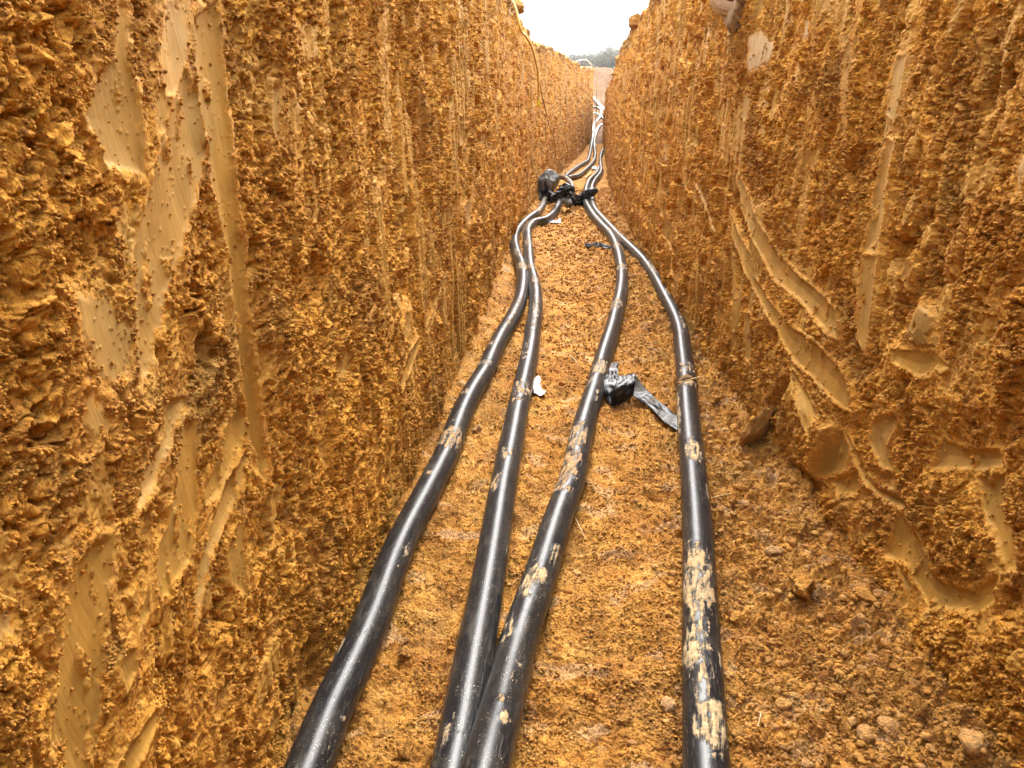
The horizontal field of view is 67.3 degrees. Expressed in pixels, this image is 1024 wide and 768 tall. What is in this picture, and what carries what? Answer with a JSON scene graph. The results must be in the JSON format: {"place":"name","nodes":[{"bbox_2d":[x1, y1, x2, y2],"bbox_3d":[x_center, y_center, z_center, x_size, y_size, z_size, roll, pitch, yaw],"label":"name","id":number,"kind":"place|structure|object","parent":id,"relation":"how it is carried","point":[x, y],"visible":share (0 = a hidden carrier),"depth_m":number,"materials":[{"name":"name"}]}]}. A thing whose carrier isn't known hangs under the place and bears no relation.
{"place":"outdoors","nodes":[
{"label":"outdoors","id":0,"kind":"place"},
{"bbox_2d":[0,0,593,767],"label":"earth wall","id":1,"kind":"structure","parent":0,"point":[44,396],"depth_m":1.51,"materials":[{"name":"soil"}]},
{"bbox_2d":[0,0,593,767],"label":"wall crumbs","id":2,"kind":"object","parent":1,"relation":"on","point":[28,638],"depth_m":1.31,"materials":[{"name":"soil"}]},
{"bbox_2d":[514,0,524,13],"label":"brim clump","id":3,"kind":"object","parent":1,"relation":"on","point":[520,5],"visible":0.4,"depth_m":8.54,"materials":[{"name":"soil"}]},
{"bbox_2d":[512,0,540,106],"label":"yellow cable","id":4,"kind":"object","parent":1,"relation":"hanging from","point":[530,44],"visible":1,"depth_m":10.19,"materials":[{"name":"yellow plastic"}]},
{"bbox_2d":[586,66,596,146],"bbox_3d":[3.080,-10.683,29.496,0.484,2.903,3.376,1,20,3],"label":"pale cord","id":5,"kind":"object","parent":1,"relation":"hanging from","point":[596,101],"visible":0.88,"depth_m":30.73,"materials":[{"name":"beige plastic"}]},
{"bbox_2d":[628,13,640,29],"bbox_3d":[1.577,-4.645,9.860,0.206,0.191,0.229,-9,22,-25],"label":"brim clump","id":6,"kind":"object","parent":1,"relation":"attached to","point":[633,20],"visible":0.75,"depth_m":9.78,"materials":[{"name":"soil"}]},
{"bbox_2d":[519,0,648,53],"label":"sky","id":7,"kind":"structure","parent":0,"point":[574,26],"materials":[{"name":"white"}]},
{"bbox_2d":[564,44,621,57],"bbox_3d":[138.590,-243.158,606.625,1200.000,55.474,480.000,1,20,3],"label":"hills","id":8,"kind":"structure","parent":0,"point":[618,46],"depth_m":527.67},
{"bbox_2d":[281,67,1011,767],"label":"trench floor","id":9,"kind":"structure","parent":0,"point":[401,703],"depth_m":2.55,"materials":[{"name":"soil"}]},
{"bbox_2d":[393,737,414,759],"bbox_3d":[-0.262,0.876,1.846,0.051,0.042,0.061,2,20,5],"label":"soil clod","id":10,"kind":"object","parent":9,"relation":"on","point":[403,747],"visible":1,"depth_m":1.83,"materials":[{"name":"soil"}]},
{"bbox_2d":[398,645,412,661],"bbox_3d":[-0.298,0.757,2.167,0.043,0.040,0.051,3,20,9],"label":"soil clod","id":11,"kind":"object","parent":9,"relation":"on","point":[405,652],"visible":1,"depth_m":2.15,"materials":[{"name":"soil"}]},
{"bbox_2d":[283,195,546,767],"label":"conduit pipe","id":12,"kind":"object","parent":9,"relation":"on","point":[319,738],"visible":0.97,"depth_m":2.37,"materials":[{"name":"black plastic"}]},
{"bbox_2d":[472,424,481,432],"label":"soil clod","id":13,"kind":"object","parent":9,"relation":"on","point":[477,428],"visible":1,"depth_m":3.74,"materials":[{"name":"soil"}]},
{"bbox_2d":[430,198,561,767],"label":"conduit pipe","id":14,"kind":"object","parent":9,"relation":"on","point":[474,653],"visible":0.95,"depth_m":2.44,"materials":[{"name":"black plastic"}]},
{"bbox_2d":[533,376,545,395],"bbox_3d":[0.152,0.008,4.282,0.068,0.024,0.291,0,19,0],"label":"paper scrap","id":15,"kind":"object","parent":9,"relation":"on","point":[538,390],"visible":0.96,"depth_m":4.25,"materials":[{"name":"beige paper"}]},
{"bbox_2d":[460,165,627,767],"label":"conduit pipe","id":16,"kind":"object","parent":9,"relation":"on","point":[493,738],"visible":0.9,"depth_m":2.36,"materials":[{"name":"black plastic"}]},
{"bbox_2d":[538,169,559,200],"bbox_3d":[0.606,-3.419,13.287,0.569,0.571,0.551,1,20,3],"label":"plastic bag","id":17,"kind":"object","parent":9,"relation":"on","point":[548,180],"visible":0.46,"depth_m":13.11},
{"bbox_2d":[539,82,565,171],"bbox_3d":[1.014,-5.123,15.970,0.272,1.888,7.120,2,20,7],"label":"thin wire","id":18,"kind":"object","parent":9,"relation":"on","point":[548,123],"visible":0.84,"depth_m":14.16,"materials":[{"name":"brown"}]},
{"bbox_2d":[550,218,560,222],"bbox_3d":[0.602,-2.287,10.762,0.170,0.028,0.480,1,20,3],"label":"paper scrap","id":19,"kind":"object","parent":9,"relation":"on","point":[557,221],"visible":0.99,"depth_m":10.72,"materials":[{"name":"grey paper"}]},
{"bbox_2d":[559,174,574,188],"bbox_3d":[1.109,-3.929,15.116,0.244,0.227,2.265,-1,19,-2],"label":"pipe elbow","id":20,"kind":"object","parent":9,"relation":"on","point":[566,179],"visible":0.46,"depth_m":15.62,"materials":[{"name":"beige plastic"}]},
{"bbox_2d":[547,183,597,208],"bbox_3d":[0.905,-3.064,12.495,0.779,0.416,1.960,8,21,23],"label":"plastic wrap","id":21,"kind":"object","parent":9,"relation":"on","point":[567,195],"visible":0.98,"depth_m":12.61,"materials":[{"name":"black plastic"}]},
{"bbox_2d":[565,106,601,175],"bbox_3d":[3.025,-9.806,29.471,0.783,1.737,26.378,2,20,6],"label":"conduit pipe","id":22,"kind":"object","parent":9,"relation":"on","point":[576,167],"visible":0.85,"depth_m":24.61,"materials":[{"name":"black plastic"}]},
{"bbox_2d":[567,123,602,179],"bbox_3d":[2.743,-8.207,26.030,0.595,1.019,19.393,3,20,8],"label":"conduit pipe","id":23,"kind":"object","parent":9,"relation":"on","point":[583,171],"visible":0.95,"depth_m":21.64,"materials":[{"name":"black plastic"}]},
{"bbox_2d":[584,240,611,248],"bbox_3d":[0.949,-1.555,8.612,0.470,0.062,0.202,15,25,37],"label":"plastic strip","id":24,"kind":"object","parent":9,"relation":"on","point":[597,244],"visible":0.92,"depth_m":8.62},
{"bbox_2d":[593,97,603,110],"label":"conduit pipe","id":25,"kind":"object","parent":9,"relation":"on","point":[599,105],"visible":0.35,"depth_m":42.37,"materials":[{"name":"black plastic"}]},
{"bbox_2d":[616,714,632,727],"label":"soil clod","id":26,"kind":"object","parent":9,"relation":"on","point":[624,720],"visible":1,"depth_m":1.94,"materials":[{"name":"soil"}]},
{"bbox_2d":[603,362,677,430],"bbox_3d":[0.626,0.045,3.990,0.244,0.134,0.840,-7,21,-18],"label":"plastic tape","id":27,"kind":"object","parent":9,"relation":"on","point":[619,390],"visible":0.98,"depth_m":4.00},
{"bbox_2d":[277,187,1007,767],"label":"soil grit","id":28,"kind":"object","parent":9,"relation":"on","point":[603,205],"visible":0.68,"depth_m":2.39,"materials":[{"name":"soil"}]},
{"bbox_2d":[589,148,730,767],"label":"conduit pipe","id":29,"kind":"object","parent":9,"relation":"on","point":[705,740],"visible":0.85,"depth_m":2.37,"materials":[{"name":"black plastic"}]},
{"bbox_2d":[675,374,704,388],"bbox_3d":[0.982,-0.005,4.116,0.225,0.104,0.122,-7,21,-20],"label":"root strand","id":30,"kind":"object","parent":29,"relation":"attached to","point":[680,379],"visible":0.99,"depth_m":4.11,"materials":[{"name":"brown plant"}]},
{"bbox_2d":[341,210,992,767],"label":"soil crumbs","id":31,"kind":"object","parent":9,"relation":"on","point":[971,744],"visible":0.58,"depth_m":2.23,"materials":[{"name":"soil"}]},
{"bbox_2d":[660,696,676,713],"bbox_3d":[0.405,0.842,2.011,0.042,0.040,0.056,-13,23,-32],"label":"soil clod","id":32,"kind":"object","parent":9,"relation":"on","point":[668,705],"visible":0.94,"depth_m":2.00,"materials":[{"name":"soil"}]},
{"bbox_2d":[722,566,742,579],"bbox_3d":[0.728,0.634,2.555,0.063,0.049,0.069,17,26,40],"label":"soil clod","id":33,"kind":"object","parent":9,"relation":"on","point":[733,572],"visible":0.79,"depth_m":2.54,"materials":[{"name":"soil"}]},
{"bbox_2d":[729,610,747,624],"bbox_3d":[0.689,0.710,2.341,0.058,0.032,0.047,-9,22,-25],"label":"soil clod","id":34,"kind":"object","parent":9,"relation":"on","point":[737,616],"visible":1,"depth_m":2.33,"materials":[{"name":"soil"}]},
{"bbox_2d":[740,636,764,652],"bbox_3d":[0.697,0.764,2.240,0.079,0.053,0.070,-2,20,-7],"label":"soil clod","id":35,"kind":"object","parent":9,"relation":"on","point":[753,643],"visible":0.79,"depth_m":2.22,"materials":[{"name":"soil"}]},
{"bbox_2d":[739,406,774,446],"bbox_3d":[1.120,0.194,3.478,0.236,0.188,0.056,-42,52,-10],"label":"clay slab","id":36,"kind":"object","parent":9,"relation":"on","point":[756,429],"depth_m":3.44,"materials":[{"name":"brown soil"}]},
{"bbox_2d":[764,546,784,556],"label":"soil clod","id":37,"kind":"object","parent":9,"relation":"on","point":[775,551],"visible":0.91,"depth_m":2.66,"materials":[{"name":"soil"}]},
{"bbox_2d":[787,571,816,599],"bbox_3d":[0.923,0.640,2.433,0.084,0.068,0.119,-2,20,-6],"label":"soil clod","id":38,"kind":"object","parent":9,"relation":"on","point":[802,584],"visible":1,"depth_m":2.41,"materials":[{"name":"soil"}]},
{"bbox_2d":[829,683,844,697],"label":"soil clod","id":39,"kind":"object","parent":9,"relation":"on","point":[836,690],"visible":1,"depth_m":2.03,"materials":[{"name":"soil"}]},
{"bbox_2d":[852,587,877,606],"bbox_3d":[1.105,0.671,2.417,0.089,0.050,0.070,17,25,39],"label":"soil clod","id":40,"kind":"object","parent":9,"relation":"on","point":[863,594],"visible":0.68,"depth_m":2.40,"materials":[{"name":"soil"}]},
{"bbox_2d":[602,0,1023,767],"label":"earth wall","id":41,"kind":"structure","parent":0,"point":[830,452],"depth_m":2.58,"materials":[{"name":"soil"}]},
{"bbox_2d":[709,0,745,33],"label":"embedded stone","id":42,"kind":"object","parent":41,"relation":"attached to","point":[729,12],"visible":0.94,"depth_m":4.09,"materials":[{"name":"brown stone"}]},
{"bbox_2d":[602,0,1023,767],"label":"wall crumbs","id":43,"kind":"object","parent":41,"relation":"on","point":[962,578],"depth_m":2.37,"materials":[{"name":"soil"}]},
{"bbox_3d":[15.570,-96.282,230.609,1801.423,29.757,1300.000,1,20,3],"label":"ground","id":44,"kind":"structure","parent":0,"visible":0},
{"bbox_2d":[574,54,594,67],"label":"bare tree","id":45,"kind":"object","parent":44,"relation":"on","point":[584,64],"visible":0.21,"depth_m":107.80,"materials":[{"name":"grey plant"}]},
{"bbox_2d":[576,51,594,60],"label":"bare tree","id":46,"kind":"object","parent":44,"relation":"on","point":[590,55],"visible":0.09,"depth_m":167.72,"materials":[{"name":"grey plant"}]},
{"bbox_2d":[578,53,598,66],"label":"bare tree","id":47,"kind":"object","parent":44,"relation":"on","point":[592,64],"visible":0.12,"depth_m":113.66,"materials":[{"name":"grey plant"}]},
{"bbox_2d":[591,49,615,67],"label":"bare tree","id":48,"kind":"object","parent":44,"relation":"on","point":[601,64],"visible":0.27,"depth_m":110.56,"materials":[{"name":"grey plant"}]},
{"bbox_2d":[598,52,618,67],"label":"bare tree","id":49,"kind":"object","parent":44,"relation":"on","point":[610,60],"visible":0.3,"depth_m":105.66,"materials":[{"name":"grey plant"}]},
{"bbox_2d":[605,44,617,55],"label":"bare tree","id":50,"kind":"object","parent":44,"relation":"on","point":[609,48],"visible":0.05,"depth_m":172.68,"materials":[{"name":"grey plant"}]}
]}

